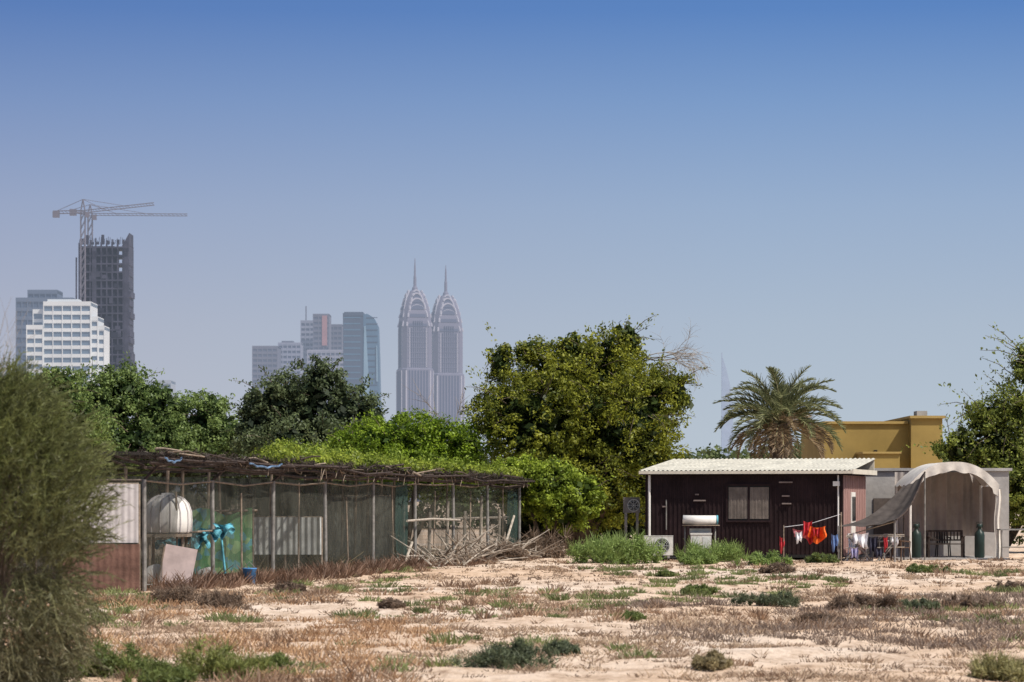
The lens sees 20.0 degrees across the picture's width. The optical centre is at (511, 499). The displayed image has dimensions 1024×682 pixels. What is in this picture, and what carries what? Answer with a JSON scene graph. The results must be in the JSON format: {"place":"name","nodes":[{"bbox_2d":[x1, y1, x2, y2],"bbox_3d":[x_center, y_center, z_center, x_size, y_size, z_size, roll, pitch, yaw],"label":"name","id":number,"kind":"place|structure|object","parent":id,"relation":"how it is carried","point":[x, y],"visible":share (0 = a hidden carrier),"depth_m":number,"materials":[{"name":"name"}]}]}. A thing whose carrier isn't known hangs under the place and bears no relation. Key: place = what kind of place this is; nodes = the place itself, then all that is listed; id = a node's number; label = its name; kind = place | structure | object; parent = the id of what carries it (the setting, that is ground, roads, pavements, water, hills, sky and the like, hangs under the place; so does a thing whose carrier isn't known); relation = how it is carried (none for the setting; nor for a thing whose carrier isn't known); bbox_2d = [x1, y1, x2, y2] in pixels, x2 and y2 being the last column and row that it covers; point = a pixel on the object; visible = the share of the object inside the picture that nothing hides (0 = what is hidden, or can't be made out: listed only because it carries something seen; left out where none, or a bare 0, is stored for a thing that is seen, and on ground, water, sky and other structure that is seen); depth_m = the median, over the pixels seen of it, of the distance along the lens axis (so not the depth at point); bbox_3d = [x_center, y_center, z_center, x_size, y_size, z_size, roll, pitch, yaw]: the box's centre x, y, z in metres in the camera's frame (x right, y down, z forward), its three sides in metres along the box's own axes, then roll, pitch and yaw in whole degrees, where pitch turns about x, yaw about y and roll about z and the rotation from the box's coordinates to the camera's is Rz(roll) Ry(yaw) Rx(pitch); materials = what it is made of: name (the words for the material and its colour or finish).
{"place":"outdoors","nodes":[
{"label":"outdoors","id":0,"kind":"place"},
{"bbox_2d":[26,299,109,385],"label":"white office building","id":1,"kind":"structure","parent":0,"point":[75,334],"depth_m":1100.50,"materials":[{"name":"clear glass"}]},
{"bbox_2d":[142,380,175,405],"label":"office building","id":2,"kind":"structure","parent":0,"point":[171,384],"depth_m":1500.50,"materials":[{"name":"white glass"}]},
{"bbox_2d":[252,346,280,393],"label":"office tower","id":3,"kind":"structure","parent":0,"point":[269,357],"depth_m":2500.12,"materials":[{"name":"grey concrete"}]},
{"bbox_2d":[278,341,303,421],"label":"office tower","id":4,"kind":"structure","parent":0,"point":[291,351],"depth_m":2540.12,"materials":[{"name":"grey concrete"}]},
{"bbox_2d":[313,314,330,349],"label":"office tower","id":5,"kind":"structure","parent":0,"point":[321,331],"depth_m":2560.12,"materials":[{"name":"grey concrete"}]},
{"bbox_2d":[331,324,342,349],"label":"office tower","id":6,"kind":"structure","parent":0,"point":[336,336],"depth_m":2620.12,"materials":[{"name":"grey concrete"}]},
{"bbox_2d":[343,312,380,408],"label":"glass tower","id":7,"kind":"structure","parent":0,"point":[361,345],"depth_m":1900.00,"materials":[{"name":"blue glass"}]},
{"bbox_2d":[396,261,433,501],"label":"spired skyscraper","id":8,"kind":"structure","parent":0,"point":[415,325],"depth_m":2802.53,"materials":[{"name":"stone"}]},
{"bbox_2d":[431,266,464,426],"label":"spired skyscraper","id":9,"kind":"structure","parent":0,"point":[447,353],"depth_m":2861.80,"materials":[{"name":"stone"}]},
{"bbox_2d":[0,0,1023,499],"label":"sky","id":10,"kind":"structure","parent":0,"point":[834,187],"materials":[{"name":"blue"}]},
{"bbox_2d":[3,500,1023,681],"bbox_3d":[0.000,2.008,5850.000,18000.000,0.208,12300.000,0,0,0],"label":"ground","id":11,"kind":"structure","parent":0,"point":[779,656],"depth_m":45.78,"materials":[{"name":"beige sand"}]},
{"bbox_2d":[3,643,67,681],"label":"shrub","id":12,"kind":"object","parent":11,"relation":"on","point":[24,667],"visible":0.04,"depth_m":31.16,"materials":[{"name":"green plant"}]},
{"bbox_2d":[16,290,74,371],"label":"blue office building","id":13,"kind":"structure","parent":11,"relation":"on","point":[34,299],"depth_m":1180.50,"materials":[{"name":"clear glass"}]},
{"bbox_2d":[0,296,140,681],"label":"tamarisk bush","id":14,"kind":"object","parent":11,"relation":"on","point":[43,442],"visible":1,"depth_m":29.59,"materials":[{"name":"green plant"}]},
{"bbox_2d":[17,363,124,472],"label":"ghaf tree","id":15,"kind":"object","parent":11,"relation":"on","point":[102,428],"visible":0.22,"depth_m":111.64,"materials":[{"name":"green plant"}]},
{"bbox_2d":[62,483,139,565],"bbox_3d":[-9.012,0.839,63.654,1.720,2.422,0.121,0,0,0],"label":"sheet metal panel","id":16,"kind":"object","parent":11,"relation":"on","point":[130,531],"visible":0.37,"depth_m":63.60,"materials":[{"name":"corrugated sheet metal"},{"name":"rusted metal"}]},
{"bbox_2d":[63,544,139,591],"bbox_3d":[-8.991,1.501,63.550,1.687,1.058,0.008,0,0,0],"label":"timber board fence","id":17,"kind":"object","parent":11,"relation":"on","point":[123,562],"visible":0.48,"depth_m":63.55,"materials":[{"name":"brown wood"}]},
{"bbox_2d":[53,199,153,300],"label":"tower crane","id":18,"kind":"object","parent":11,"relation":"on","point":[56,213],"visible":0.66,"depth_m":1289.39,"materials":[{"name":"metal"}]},
{"bbox_2d":[76,233,136,428],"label":"tower under construction","id":19,"kind":"structure","parent":11,"relation":"on","point":[110,293],"depth_m":1300.05,"materials":[{"name":"concrete"}]},
{"bbox_2d":[70,204,186,245],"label":"tower crane","id":20,"kind":"object","parent":19,"relation":"on","point":[93,217],"visible":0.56,"depth_m":1305.47,"materials":[{"name":"metal"}]},
{"bbox_2d":[64,631,159,678],"bbox_3d":[-4.539,1.796,33.015,1.251,0.626,1.022,0,0,0],"label":"shrub","id":21,"kind":"object","parent":11,"relation":"on","point":[116,662],"visible":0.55,"depth_m":32.82,"materials":[{"name":"green plant"}]},
{"bbox_2d":[147,564,159,583],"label":"feed sack","id":22,"kind":"object","parent":11,"relation":"on","point":[156,567],"visible":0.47,"depth_m":65.49,"materials":[{"name":"white fabric"}]},
{"bbox_2d":[68,351,249,476],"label":"ghaf tree","id":23,"kind":"object","parent":11,"relation":"on","point":[154,422],"visible":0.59,"depth_m":119.16,"materials":[{"name":"green plant"}]},
{"bbox_2d":[122,656,198,681],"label":"shrub","id":24,"kind":"object","parent":11,"relation":"on","point":[160,672],"visible":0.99,"depth_m":31.32,"materials":[{"name":"green plant"}]},
{"bbox_2d":[146,493,192,566],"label":"water tank","id":25,"kind":"object","parent":11,"relation":"on","point":[180,521],"visible":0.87,"depth_m":66.19,"materials":[{"name":"white plastic"}]},
{"bbox_2d":[158,544,197,583],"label":"leaning board","id":26,"kind":"object","parent":11,"relation":"on","point":[180,559],"visible":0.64,"depth_m":65.37,"materials":[{"name":"pink wood"}]},
{"bbox_2d":[149,583,207,604],"bbox_3d":[-6.429,1.859,56.017,1.151,0.553,0.972,0,0,-19],"label":"dry bush","id":27,"kind":"object","parent":11,"relation":"on","point":[184,593],"visible":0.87,"depth_m":55.86,"materials":[{"name":"brown plant"}]},
{"bbox_2d":[151,523,234,573],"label":"turquoise tarpaulin","id":28,"kind":"object","parent":11,"relation":"on","point":[221,531],"visible":0.72,"depth_m":67.65,"materials":[{"name":"plastic"}]},
{"bbox_2d":[197,567,216,577],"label":"feed sack","id":29,"kind":"object","parent":11,"relation":"on","point":[208,568],"visible":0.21,"depth_m":69.10,"materials":[{"name":"white plastic"}]},
{"bbox_2d":[194,586,251,609],"bbox_3d":[-5.250,1.857,52.991,1.081,0.625,1.201,0,0,0],"label":"dry bush","id":30,"kind":"object","parent":11,"relation":"on","point":[216,599],"visible":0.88,"depth_m":52.84,"materials":[{"name":"brown plant"}]},
{"bbox_2d":[191,508,257,573],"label":"green tarpaulin","id":31,"kind":"object","parent":11,"relation":"on","point":[235,537],"visible":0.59,"depth_m":71.19,"materials":[{"name":"green plastic"}]},
{"bbox_2d":[172,631,278,680],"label":"shrub","id":32,"kind":"object","parent":11,"relation":"on","point":[213,661],"visible":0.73,"depth_m":32.33,"materials":[{"name":"green plant"}]},
{"bbox_2d":[243,561,256,583],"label":"blue bucket","id":33,"kind":"object","parent":11,"relation":"on","point":[248,570],"visible":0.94,"depth_m":67.88,"materials":[{"name":"plastic"}]},
{"bbox_2d":[3,446,534,590],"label":"wire fence enclosure","id":34,"kind":"object","parent":11,"relation":"on","point":[273,491],"visible":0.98,"depth_m":84.04,"materials":[{"name":"metal"}]},
{"bbox_2d":[250,436,523,479],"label":"climbing vine","id":35,"kind":"object","parent":34,"relation":"attached to","point":[291,450],"visible":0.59,"depth_m":85.63,"materials":[{"name":"green plant"}]},
{"bbox_2d":[251,650,294,669],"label":"shrub","id":36,"kind":"object","parent":11,"relation":"on","point":[280,659],"visible":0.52,"depth_m":33.83,"materials":[{"name":"green plant"}]},
{"bbox_2d":[6,543,546,590],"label":"dead weeds","id":37,"kind":"object","parent":11,"relation":"on","point":[344,568],"visible":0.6,"depth_m":74.50,"materials":[{"name":"brown plant"}]},
{"bbox_2d":[266,579,306,591],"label":"dry bush","id":38,"kind":"object","parent":11,"relation":"on","point":[284,586],"visible":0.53,"depth_m":60.90,"materials":[{"name":"brown plant"}]},
{"bbox_2d":[254,516,322,568],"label":"corrugated sheet fence","id":39,"kind":"object","parent":11,"relation":"on","point":[283,524],"visible":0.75,"depth_m":77.01,"materials":[{"name":"grey corrugated galvanised steel sheet"}]},
{"bbox_2d":[220,353,391,480],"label":"ghaf tree","id":40,"kind":"object","parent":11,"relation":"on","point":[275,410],"visible":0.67,"depth_m":115.33,"materials":[{"name":"green plant"}]},
{"bbox_2d":[300,306,312,375],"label":"office tower","id":41,"kind":"structure","parent":11,"relation":"on","point":[306,332],"depth_m":2600.12,"materials":[{"name":"grey concrete"}]},
{"bbox_2d":[307,350,342,403],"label":"office tower","id":42,"kind":"structure","parent":11,"relation":"on","point":[335,355],"depth_m":2450.12,"materials":[{"name":"grey concrete"}]},
{"bbox_2d":[327,495,391,560],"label":"corrugated sheet fence","id":43,"kind":"object","parent":11,"relation":"on","point":[385,513],"visible":0.35,"depth_m":89.96,"materials":[{"name":"metal"}]},
{"bbox_2d":[377,597,405,608],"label":"dry bush","id":44,"kind":"object","parent":11,"relation":"on","point":[391,603],"visible":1,"depth_m":53.90,"materials":[{"name":"brown plant"}]},
{"bbox_2d":[320,405,502,551],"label":"green bush","id":45,"kind":"object","parent":11,"relation":"on","point":[429,435],"visible":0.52,"depth_m":105.17,"materials":[{"name":"green plant"}]},
{"bbox_2d":[408,378,469,422],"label":"bare branches","id":46,"kind":"object","parent":45,"relation":"attached to","point":[458,411],"visible":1,"depth_m":105.05,"materials":[{"name":"brown plant"}]},
{"bbox_2d":[402,496,514,559],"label":"wooden rail frame","id":47,"kind":"object","parent":11,"relation":"on","point":[447,519],"visible":0.68,"depth_m":92.84,"materials":[{"name":"brown wood"}]},
{"bbox_2d":[386,516,568,567],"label":"brushwood pile","id":48,"kind":"object","parent":11,"relation":"on","point":[469,552],"visible":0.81,"depth_m":89.03,"materials":[{"name":"brown wood"}]},
{"bbox_2d":[445,633,560,669],"bbox_3d":[-0.081,1.783,33.950,1.136,0.553,1.086,0,0,31],"label":"shrub","id":49,"kind":"object","parent":11,"relation":"on","point":[521,653],"visible":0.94,"depth_m":33.80,"materials":[{"name":"green plant"}]},
{"bbox_2d":[479,541,530,560],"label":"dry bush","id":50,"kind":"object","parent":11,"relation":"on","point":[520,553],"visible":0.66,"depth_m":91.68,"materials":[{"name":"brown plant"}]},
{"bbox_2d":[3,555,1023,681],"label":"dry grass","id":51,"kind":"structure","parent":11,"relation":"on","point":[670,621],"depth_m":44.23,"materials":[{"name":"brown plant"}]},
{"bbox_2d":[12,563,1023,681],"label":"weeds","id":52,"kind":"object","parent":11,"relation":"on","point":[693,574],"visible":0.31,"depth_m":56.63,"materials":[{"name":"brown plant"}]},
{"bbox_2d":[508,524,584,557],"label":"dry bush","id":53,"kind":"object","parent":11,"relation":"on","point":[540,543],"visible":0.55,"depth_m":98.78,"materials":[{"name":"brown plant"}]},
{"bbox_2d":[484,449,615,543],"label":"green bush","id":54,"kind":"object","parent":11,"relation":"on","point":[566,496],"visible":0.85,"depth_m":100.99,"materials":[{"name":"green plant"}]},
{"bbox_2d":[534,639,581,655],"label":"shrub","id":55,"kind":"object","parent":11,"relation":"on","point":[562,646],"visible":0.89,"depth_m":36.87,"materials":[{"name":"green plant"}]},
{"bbox_2d":[485,491,644,548],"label":"shade bush","id":56,"kind":"object","parent":11,"relation":"on","point":[525,528],"visible":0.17,"depth_m":108.20,"materials":[{"name":"green plant"}]},
{"bbox_2d":[129,441,1022,528],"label":"distant tree line","id":57,"kind":"object","parent":11,"relation":"on","point":[463,497],"visible":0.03,"depth_m":195.50,"materials":[{"name":"green plant"}]},
{"bbox_2d":[459,313,709,553],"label":"acacia tree","id":58,"kind":"object","parent":11,"relation":"on","point":[593,406],"visible":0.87,"depth_m":105.64,"materials":[{"name":"green plant"}]},
{"bbox_2d":[644,318,713,389],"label":"bare branches","id":59,"kind":"object","parent":58,"relation":"attached to","point":[685,356],"visible":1,"depth_m":106.74,"materials":[{"name":"brown plant"}]},
{"bbox_2d":[565,529,633,564],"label":"shrub","id":60,"kind":"object","parent":11,"relation":"on","point":[602,552],"visible":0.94,"depth_m":91.56,"materials":[{"name":"green plant"}]},
{"bbox_2d":[613,609,648,620],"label":"shrub","id":61,"kind":"object","parent":11,"relation":"on","point":[635,615],"visible":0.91,"depth_m":47.88,"materials":[{"name":"green plant"}]},
{"bbox_2d":[623,497,639,544],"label":"air conditioner unit","id":62,"kind":"object","parent":11,"relation":"on","point":[631,504],"visible":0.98,"depth_m":97.35,"materials":[{"name":"metal"}]},
{"bbox_2d":[614,527,666,564],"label":"shrub","id":63,"kind":"object","parent":11,"relation":"on","point":[644,553],"visible":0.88,"depth_m":92.14,"materials":[{"name":"green plant"}]},
{"bbox_2d":[643,536,672,557],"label":"air conditioner unit","id":64,"kind":"object","parent":11,"relation":"on","point":[668,544],"visible":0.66,"depth_m":94.45,"materials":[{"name":"metal"}]},
{"bbox_2d":[655,568,674,576],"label":"shrub","id":65,"kind":"object","parent":11,"relation":"on","point":[664,572],"visible":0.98,"depth_m":76.81,"materials":[{"name":"green plant"}]},
{"bbox_2d":[678,547,719,564],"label":"shrub","id":66,"kind":"object","parent":11,"relation":"on","point":[693,556],"visible":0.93,"depth_m":89.80,"materials":[{"name":"green plant"}]},
{"bbox_2d":[680,583,717,594],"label":"shrub","id":67,"kind":"object","parent":11,"relation":"on","point":[703,587],"visible":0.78,"depth_m":59.81,"materials":[{"name":"green plant"}]},
{"bbox_2d":[682,515,719,553],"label":"water tank","id":68,"kind":"object","parent":11,"relation":"on","point":[703,535],"visible":0.77,"depth_m":94.37,"materials":[{"name":"white plastic"}]},
{"bbox_2d":[673,537,749,562],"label":"shrub","id":69,"kind":"object","parent":11,"relation":"on","point":[726,552],"visible":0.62,"depth_m":91.21,"materials":[{"name":"green plant"}]},
{"bbox_2d":[689,648,733,670],"bbox_3d":[2.334,1.880,33.890,0.549,0.317,0.843,0,0,0],"label":"shrub","id":70,"kind":"object","parent":11,"relation":"on","point":[714,660],"visible":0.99,"depth_m":33.73,"materials":[{"name":"green plant"}]},
{"bbox_2d":[721,353,732,458],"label":"sail shaped hotel","id":71,"kind":"structure","parent":11,"relation":"on","point":[726,431],"depth_m":5200.00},
{"bbox_2d":[639,458,876,558],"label":"portable cabin","id":72,"kind":"object","parent":11,"relation":"on","point":[757,504],"visible":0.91,"depth_m":95.69,"materials":[{"name":"brown metal"}]},
{"bbox_2d":[726,484,771,521],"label":"window","id":73,"kind":"structure","parent":72,"relation":"in","point":[744,502],"depth_m":95.54,"materials":[{"name":"glass"}]},
{"bbox_2d":[732,550,792,566],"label":"shrub","id":74,"kind":"object","parent":11,"relation":"on","point":[756,558],"visible":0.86,"depth_m":87.89,"materials":[{"name":"green plant"}]},
{"bbox_2d":[728,588,803,607],"bbox_3d":[4.817,1.878,55.020,1.412,0.457,1.049,0,0,0],"label":"shrub","id":75,"kind":"object","parent":11,"relation":"on","point":[779,598],"visible":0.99,"depth_m":54.82,"materials":[{"name":"green plant"}]},
{"bbox_2d":[758,560,795,573],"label":"dry bush","id":76,"kind":"object","parent":11,"relation":"on","point":[778,567],"visible":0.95,"depth_m":77.81,"materials":[{"name":"brown plant"}]},
{"bbox_2d":[713,365,846,458],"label":"date palm tree","id":77,"kind":"object","parent":11,"relation":"on","point":[775,413],"visible":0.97,"depth_m":106.54,"materials":[{"name":"green plant"}]},
{"bbox_2d":[780,512,841,559],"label":"clothes line","id":78,"kind":"object","parent":11,"relation":"on","point":[809,533],"visible":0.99,"depth_m":92.93,"materials":[{"name":"orange fabric"}]},
{"bbox_2d":[790,611,844,623],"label":"dry bush","id":79,"kind":"object","parent":11,"relation":"on","point":[813,615],"visible":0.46,"depth_m":46.87,"materials":[{"name":"brown plant"}]},
{"bbox_2d":[804,552,840,562],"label":"shrub","id":80,"kind":"object","parent":11,"relation":"on","point":[818,557],"visible":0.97,"depth_m":89.87,"materials":[{"name":"green plant"}]},
{"bbox_2d":[847,533,867,560],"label":"plastic chair","id":81,"kind":"object","parent":11,"relation":"on","point":[850,542],"visible":0.42,"depth_m":94.26,"materials":[{"name":"white plastic"}]},
{"bbox_2d":[827,590,905,609],"bbox_3d":[6.382,1.847,52.579,1.452,0.425,1.079,0,0,0],"label":"dry bush","id":82,"kind":"object","parent":11,"relation":"on","point":[890,600],"visible":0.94,"depth_m":52.42,"materials":[{"name":"brown plant"}]},
{"bbox_2d":[799,411,945,467],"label":"ochre building","id":83,"kind":"structure","parent":11,"relation":"on","point":[881,443],"depth_m":126.00,"materials":[{"name":"paint"}]},
{"bbox_2d":[843,532,904,561],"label":"drying rack","id":84,"kind":"object","parent":11,"relation":"on","point":[860,539],"visible":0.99,"depth_m":92.94,"materials":[{"name":"metal"}]},
{"bbox_2d":[872,533,890,560],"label":"plastic chair","id":85,"kind":"object","parent":11,"relation":"on","point":[888,538],"visible":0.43,"depth_m":94.58,"materials":[{"name":"red plastic"}]},
{"bbox_2d":[838,471,925,561],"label":"shade sail","id":86,"kind":"object","parent":11,"relation":"on","point":[897,505],"visible":0.96,"depth_m":94.91,"materials":[{"name":"fabric"}]},
{"bbox_2d":[890,535,911,560],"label":"plastic chair","id":87,"kind":"object","parent":11,"relation":"on","point":[900,541],"visible":0.49,"depth_m":94.26,"materials":[{"name":"white plastic"}]},
{"bbox_2d":[890,596,940,609],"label":"shrub","id":88,"kind":"object","parent":11,"relation":"on","point":[927,603],"visible":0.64,"depth_m":52.84,"materials":[{"name":"green plant"}]},
{"bbox_2d":[905,562,950,572],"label":"shrub","id":89,"kind":"object","parent":11,"relation":"on","point":[916,568],"visible":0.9,"depth_m":78.79,"materials":[{"name":"green plant"}]},
{"bbox_2d":[859,468,1011,557],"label":"concrete annex","id":90,"kind":"object","parent":11,"relation":"on","point":[880,489],"visible":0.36,"depth_m":101.00,"materials":[{"name":"grey concrete"}]},
{"bbox_2d":[873,498,894,556],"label":"door","id":91,"kind":"structure","parent":90,"relation":"in","point":[878,503],"depth_m":100.96,"materials":[{"name":"grey metal"}]},
{"bbox_2d":[882,556,1009,559],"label":"concrete pad","id":92,"kind":"object","parent":11,"relation":"on","point":[945,557],"visible":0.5,"depth_m":96.20,"materials":[{"name":"grey concrete"}]},
{"bbox_2d":[912,522,920,557],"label":"gas cylinder","id":93,"kind":"object","parent":92,"relation":"on","point":[916,542],"visible":1,"depth_m":96.76,"materials":[{"name":"green paint"}]},
{"bbox_2d":[935,532,950,556],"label":"garden chair","id":94,"kind":"object","parent":92,"relation":"on","point":[936,547],"visible":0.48,"depth_m":98.98,"materials":[{"name":"brown wood"}]},
{"bbox_2d":[926,530,964,557],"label":"garden bench","id":95,"kind":"object","parent":92,"relation":"on","point":[961,539],"visible":1,"depth_m":97.54,"materials":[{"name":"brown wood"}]},
{"bbox_2d":[895,462,1001,557],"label":"canopy tent","id":96,"kind":"object","parent":92,"relation":"on","point":[963,499],"visible":0.94,"depth_m":100.07,"materials":[{"name":"white fabric"}]},
{"bbox_2d":[974,522,984,557],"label":"gas cylinder","id":97,"kind":"object","parent":92,"relation":"on","point":[979,543],"visible":1,"depth_m":96.67,"materials":[{"name":"green paint"}]},
{"bbox_2d":[909,590,1004,607],"bbox_3d":[8.323,1.900,54.166,1.782,0.478,1.006,0,0,17],"label":"dry bush","id":98,"kind":"object","parent":11,"relation":"on","point":[968,601],"visible":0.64,"depth_m":53.97,"materials":[{"name":"brown plant"}]},
{"bbox_2d":[901,322,1023,545],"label":"sidr tree","id":99,"kind":"object","parent":11,"relation":"on","point":[1000,428],"visible":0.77,"depth_m":109.37,"materials":[{"name":"green plant"}]},
{"bbox_2d":[966,647,1023,681],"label":"shrub","id":100,"kind":"object","parent":11,"relation":"on","point":[1002,668],"visible":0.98,"depth_m":32.74,"materials":[{"name":"green plant"}]},
{"bbox_2d":[985,580,1023,589],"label":"dry bush","id":101,"kind":"object","parent":11,"relation":"on","point":[1010,583],"visible":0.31,"depth_m":63.74,"materials":[{"name":"brown plant"}]},
{"bbox_2d":[996,529,1023,559],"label":"metal table","id":102,"kind":"object","parent":11,"relation":"on","point":[1002,546],"visible":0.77,"depth_m":94.99,"materials":[{"name":"metal"}]}
]}

